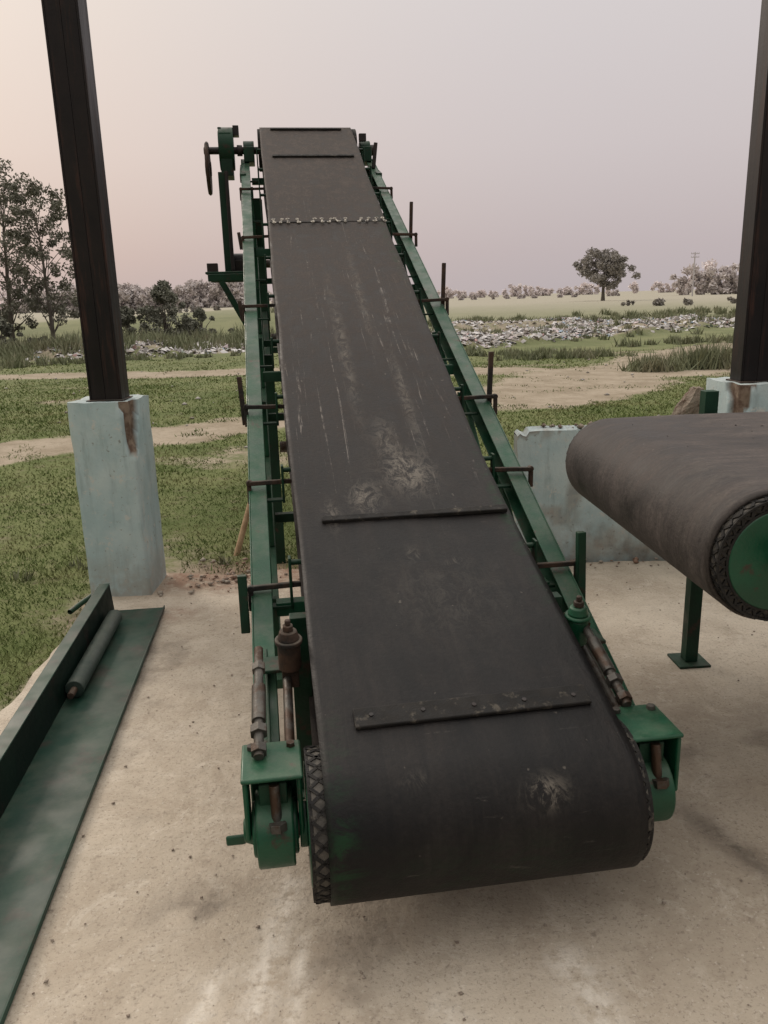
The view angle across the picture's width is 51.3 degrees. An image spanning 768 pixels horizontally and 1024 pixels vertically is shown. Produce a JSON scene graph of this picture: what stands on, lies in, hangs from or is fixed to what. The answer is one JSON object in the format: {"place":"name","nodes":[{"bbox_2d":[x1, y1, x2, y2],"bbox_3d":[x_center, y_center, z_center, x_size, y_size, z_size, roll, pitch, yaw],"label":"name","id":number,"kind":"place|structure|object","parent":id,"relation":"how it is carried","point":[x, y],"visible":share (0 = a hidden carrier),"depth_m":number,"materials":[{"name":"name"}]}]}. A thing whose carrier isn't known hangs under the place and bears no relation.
{"place":"outdoors","nodes":[
{"label":"outdoors","id":0,"kind":"place"},
{"bbox_2d":[0,348,729,709],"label":"grass","id":1,"kind":"structure","parent":0,"point":[18,434],"depth_m":8.72,"materials":[{"name":"green plant"}]},
{"bbox_2d":[0,289,736,710],"bbox_3d":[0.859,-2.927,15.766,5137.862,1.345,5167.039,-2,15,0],"label":"ground","id":2,"kind":"structure","parent":0,"point":[542,391],"depth_m":12.46,"materials":[{"name":"green plant"}]},
{"bbox_2d":[0,317,47,343],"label":"bush","id":3,"kind":"object","parent":2,"relation":"on","point":[6,328],"visible":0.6,"depth_m":30.61,"materials":[{"name":"green plant"}]},
{"bbox_2d":[0,158,56,337],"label":"broadleaf tree","id":4,"kind":"object","parent":2,"relation":"on","point":[8,312],"visible":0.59,"depth_m":32.47,"materials":[{"name":"green plant"}]},
{"bbox_2d":[0,173,79,339],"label":"broadleaf tree","id":5,"kind":"object","parent":2,"relation":"on","point":[33,189],"visible":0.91,"depth_m":31.09,"materials":[{"name":"green plant"}]},
{"bbox_2d":[67,594,90,613],"bbox_3d":[-1.719,0.520,4.538,0.036,0.049,0.212,3,16,16],"label":"scrap pipe","id":6,"kind":"object","parent":2,"relation":"on","point":[77,606],"visible":0.78,"depth_m":4.51,"materials":[{"name":"green metal"}]},
{"bbox_2d":[67,395,165,596],"bbox_3d":[-1.505,0.022,4.602,0.348,1.356,0.348,-2,15,0],"label":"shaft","id":7,"kind":"object","parent":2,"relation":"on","point":[115,466],"visible":0.84,"depth_m":4.42,"materials":[{"name":"blue paint"}]},
{"bbox_2d":[67,394,142,402],"bbox_3d":[-1.523,-0.627,4.428,0.347,0.010,0.345,-2,15,0],"label":"pedestal top","id":8,"kind":"object","parent":7,"relation":"on","point":[86,398],"visible":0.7,"depth_m":4.35,"materials":[{"name":"blue paint"}]},
{"bbox_2d":[86,396,132,401],"bbox_3d":[-1.506,-0.619,4.399,0.200,0.014,0.190,-2,15,0],"label":"base plate","id":9,"kind":"object","parent":8,"relation":"on","point":[126,398],"visible":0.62,"depth_m":4.31,"materials":[{"name":"metal"}]},
{"bbox_2d":[41,0,129,399],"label":"post","id":10,"kind":"object","parent":9,"relation":"on","point":[70,55],"visible":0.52,"depth_m":4.07,"materials":[{"name":"paint"}]},
{"bbox_2d":[22,340,244,360],"bbox_3d":[-9.198,-5.922,28.855,11.421,0.689,7.913,-2,15,0],"label":"rubble","id":11,"kind":"object","parent":2,"relation":"on","point":[162,350],"visible":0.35,"depth_m":26.28,"materials":[{"name":"grey stone"}]},
{"bbox_2d":[120,306,146,335],"bbox_3d":[-11.197,-8.089,34.788,2.136,1.775,2.614,-2,15,0],"label":"bush","id":12,"kind":"object","parent":2,"relation":"on","point":[128,317],"visible":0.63,"depth_m":34.21,"materials":[{"name":"green plant"}]},
{"bbox_2d":[126,280,206,336],"bbox_3d":[-9.453,-8.716,34.900,3.215,2.770,3.193,7,17,28],"label":"bush","id":13,"kind":"object","parent":2,"relation":"on","point":[161,293],"visible":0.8,"depth_m":34.45,"materials":[{"name":"green plant"}]},
{"bbox_2d":[175,307,233,333],"bbox_3d":[-8.104,-8.475,35.878,2.696,1.431,2.032,-2,15,0],"label":"bush","id":14,"kind":"object","parent":2,"relation":"on","point":[199,313],"visible":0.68,"depth_m":35.72,"materials":[{"name":"green plant"}]},
{"bbox_2d":[233,503,248,555],"bbox_3d":[-0.919,-0.158,5.618,0.040,0.849,0.567,5,16,23],"label":"wooden stick","id":15,"kind":"object","parent":2,"relation":"on","point":[239,544],"visible":0.41,"depth_m":5.52,"materials":[{"name":"brown wood"}]},
{"bbox_2d":[4,345,719,447],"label":"scattered litter","id":16,"kind":"object","parent":2,"relation":"on","point":[184,403],"visible":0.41,"depth_m":14.36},
{"bbox_2d":[0,258,726,310],"bbox_3d":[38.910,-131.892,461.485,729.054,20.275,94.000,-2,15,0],"label":"distant trees","id":17,"kind":"object","parent":2,"relation":"on","point":[515,291],"visible":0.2,"depth_m":499.46,"materials":[{"name":"green plant"}]},
{"bbox_2d":[0,304,735,582],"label":"tall grass","id":18,"kind":"structure","parent":2,"relation":"on","point":[15,353],"depth_m":25.68,"materials":[{"name":"green plant"}]},
{"bbox_2d":[16,263,739,312],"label":"distant trees","id":19,"kind":"object","parent":2,"relation":"on","point":[134,296],"visible":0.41,"depth_m":247.13,"materials":[{"name":"green plant"}]},
{"bbox_2d":[62,297,736,317],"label":"distant bushes","id":20,"kind":"object","parent":2,"relation":"on","point":[660,302],"visible":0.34,"depth_m":88.84,"materials":[{"name":"green plant"}]},
{"bbox_2d":[157,557,668,596],"bbox_3d":[0.377,0.354,4.917,4.063,0.108,0.927,-2,15,0],"label":"brick rubble","id":21,"kind":"object","parent":2,"relation":"on","point":[247,571],"visible":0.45,"depth_m":4.82,"materials":[{"name":"brown brick"}]},
{"bbox_2d":[431,313,734,348],"bbox_3d":[12.113,-8.183,35.003,22.628,0.846,23.810,-2,15,0],"label":"rubble","id":22,"kind":"object","parent":2,"relation":"on","point":[513,333],"visible":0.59,"depth_m":32.27,"materials":[{"name":"grey stone"}]},
{"bbox_2d":[513,425,664,562],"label":"wall","id":23,"kind":"structure","parent":2,"relation":"on","point":[568,510],"depth_m":4.85,"materials":[{"name":"blue paint"}]},
{"bbox_2d":[541,421,591,428],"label":"mortar bits","id":24,"kind":"object","parent":23,"relation":"on","point":[580,426],"visible":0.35,"depth_m":4.79,"materials":[{"name":"grey concrete"}]},
{"bbox_2d":[671,386,703,414],"bbox_3d":[1.792,-0.621,4.750,0.197,0.253,0.136,-2,15,0],"label":"broken masonry","id":25,"kind":"object","parent":23,"relation":"on","point":[688,402],"visible":0.4,"depth_m":4.70,"materials":[{"name":"brown stone"}]},
{"bbox_2d":[572,246,640,300],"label":"broadleaf tree","id":26,"kind":"object","parent":2,"relation":"on","point":[613,264],"visible":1,"depth_m":142.59,"materials":[{"name":"green plant"}]},
{"bbox_2d":[691,252,699,295],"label":"utility pole","id":27,"kind":"object","parent":2,"relation":"on","point":[695,253],"visible":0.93,"depth_m":191.97,"materials":[{"name":"wood"}]},
{"bbox_2d":[0,0,761,303],"label":"sky","id":28,"kind":"structure","parent":0,"point":[522,137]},
{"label":"concrete floor","id":29,"kind":"structure","parent":0,"visible":0},
{"bbox_2d":[0,561,767,1023],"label":"slab surface","id":30,"kind":"object","parent":29,"relation":"on","point":[692,949],"visible":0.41,"depth_m":2.19,"materials":[{"name":"concrete"}]},
{"bbox_2d":[0,583,164,1023],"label":"steel channel","id":31,"kind":"object","parent":30,"relation":"on","point":[58,734],"visible":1,"depth_m":2.86,"materials":[{"name":"paint"}]},
{"bbox_2d":[32,563,767,1023],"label":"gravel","id":32,"kind":"structure","parent":30,"relation":"on","point":[308,855],"depth_m":2.15,"materials":[{"name":"grey gravel"}]},
{"bbox_2d":[203,125,683,905],"bbox_3d":[-0.362,-1.066,4.518,1.547,3.140,6.117,-4,15,-8],"label":"belt conveyor","id":33,"kind":"object","parent":30,"relation":"on","point":[439,659],"visible":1,"depth_m":2.55,"materials":[{"name":"rubber"}]},
{"bbox_2d":[565,390,767,668],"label":"belt conveyor","id":34,"kind":"object","parent":30,"relation":"on","point":[686,495],"visible":1,"depth_m":2.36,"materials":[{"name":"rubber"}]},
{"bbox_2d":[706,378,767,412],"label":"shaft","id":35,"kind":"object","parent":29,"relation":"on","point":[735,398],"visible":0.09,"depth_m":4.30,"materials":[{"name":"blue paint"}]},
{"bbox_2d":[710,377,767,384],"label":"pedestal top","id":36,"kind":"object","parent":35,"relation":"on","point":[721,379],"visible":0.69,"depth_m":4.41,"materials":[{"name":"blue paint"}]},
{"bbox_2d":[726,379,767,383],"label":"base plate","id":37,"kind":"object","parent":36,"relation":"on","point":[742,382],"visible":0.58,"depth_m":4.33,"materials":[{"name":"metal"}]},
{"bbox_2d":[730,0,767,381],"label":"shaft","id":38,"kind":"object","parent":37,"relation":"on","point":[749,360],"visible":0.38,"depth_m":4.20,"materials":[{"name":"paint"}]}
]}

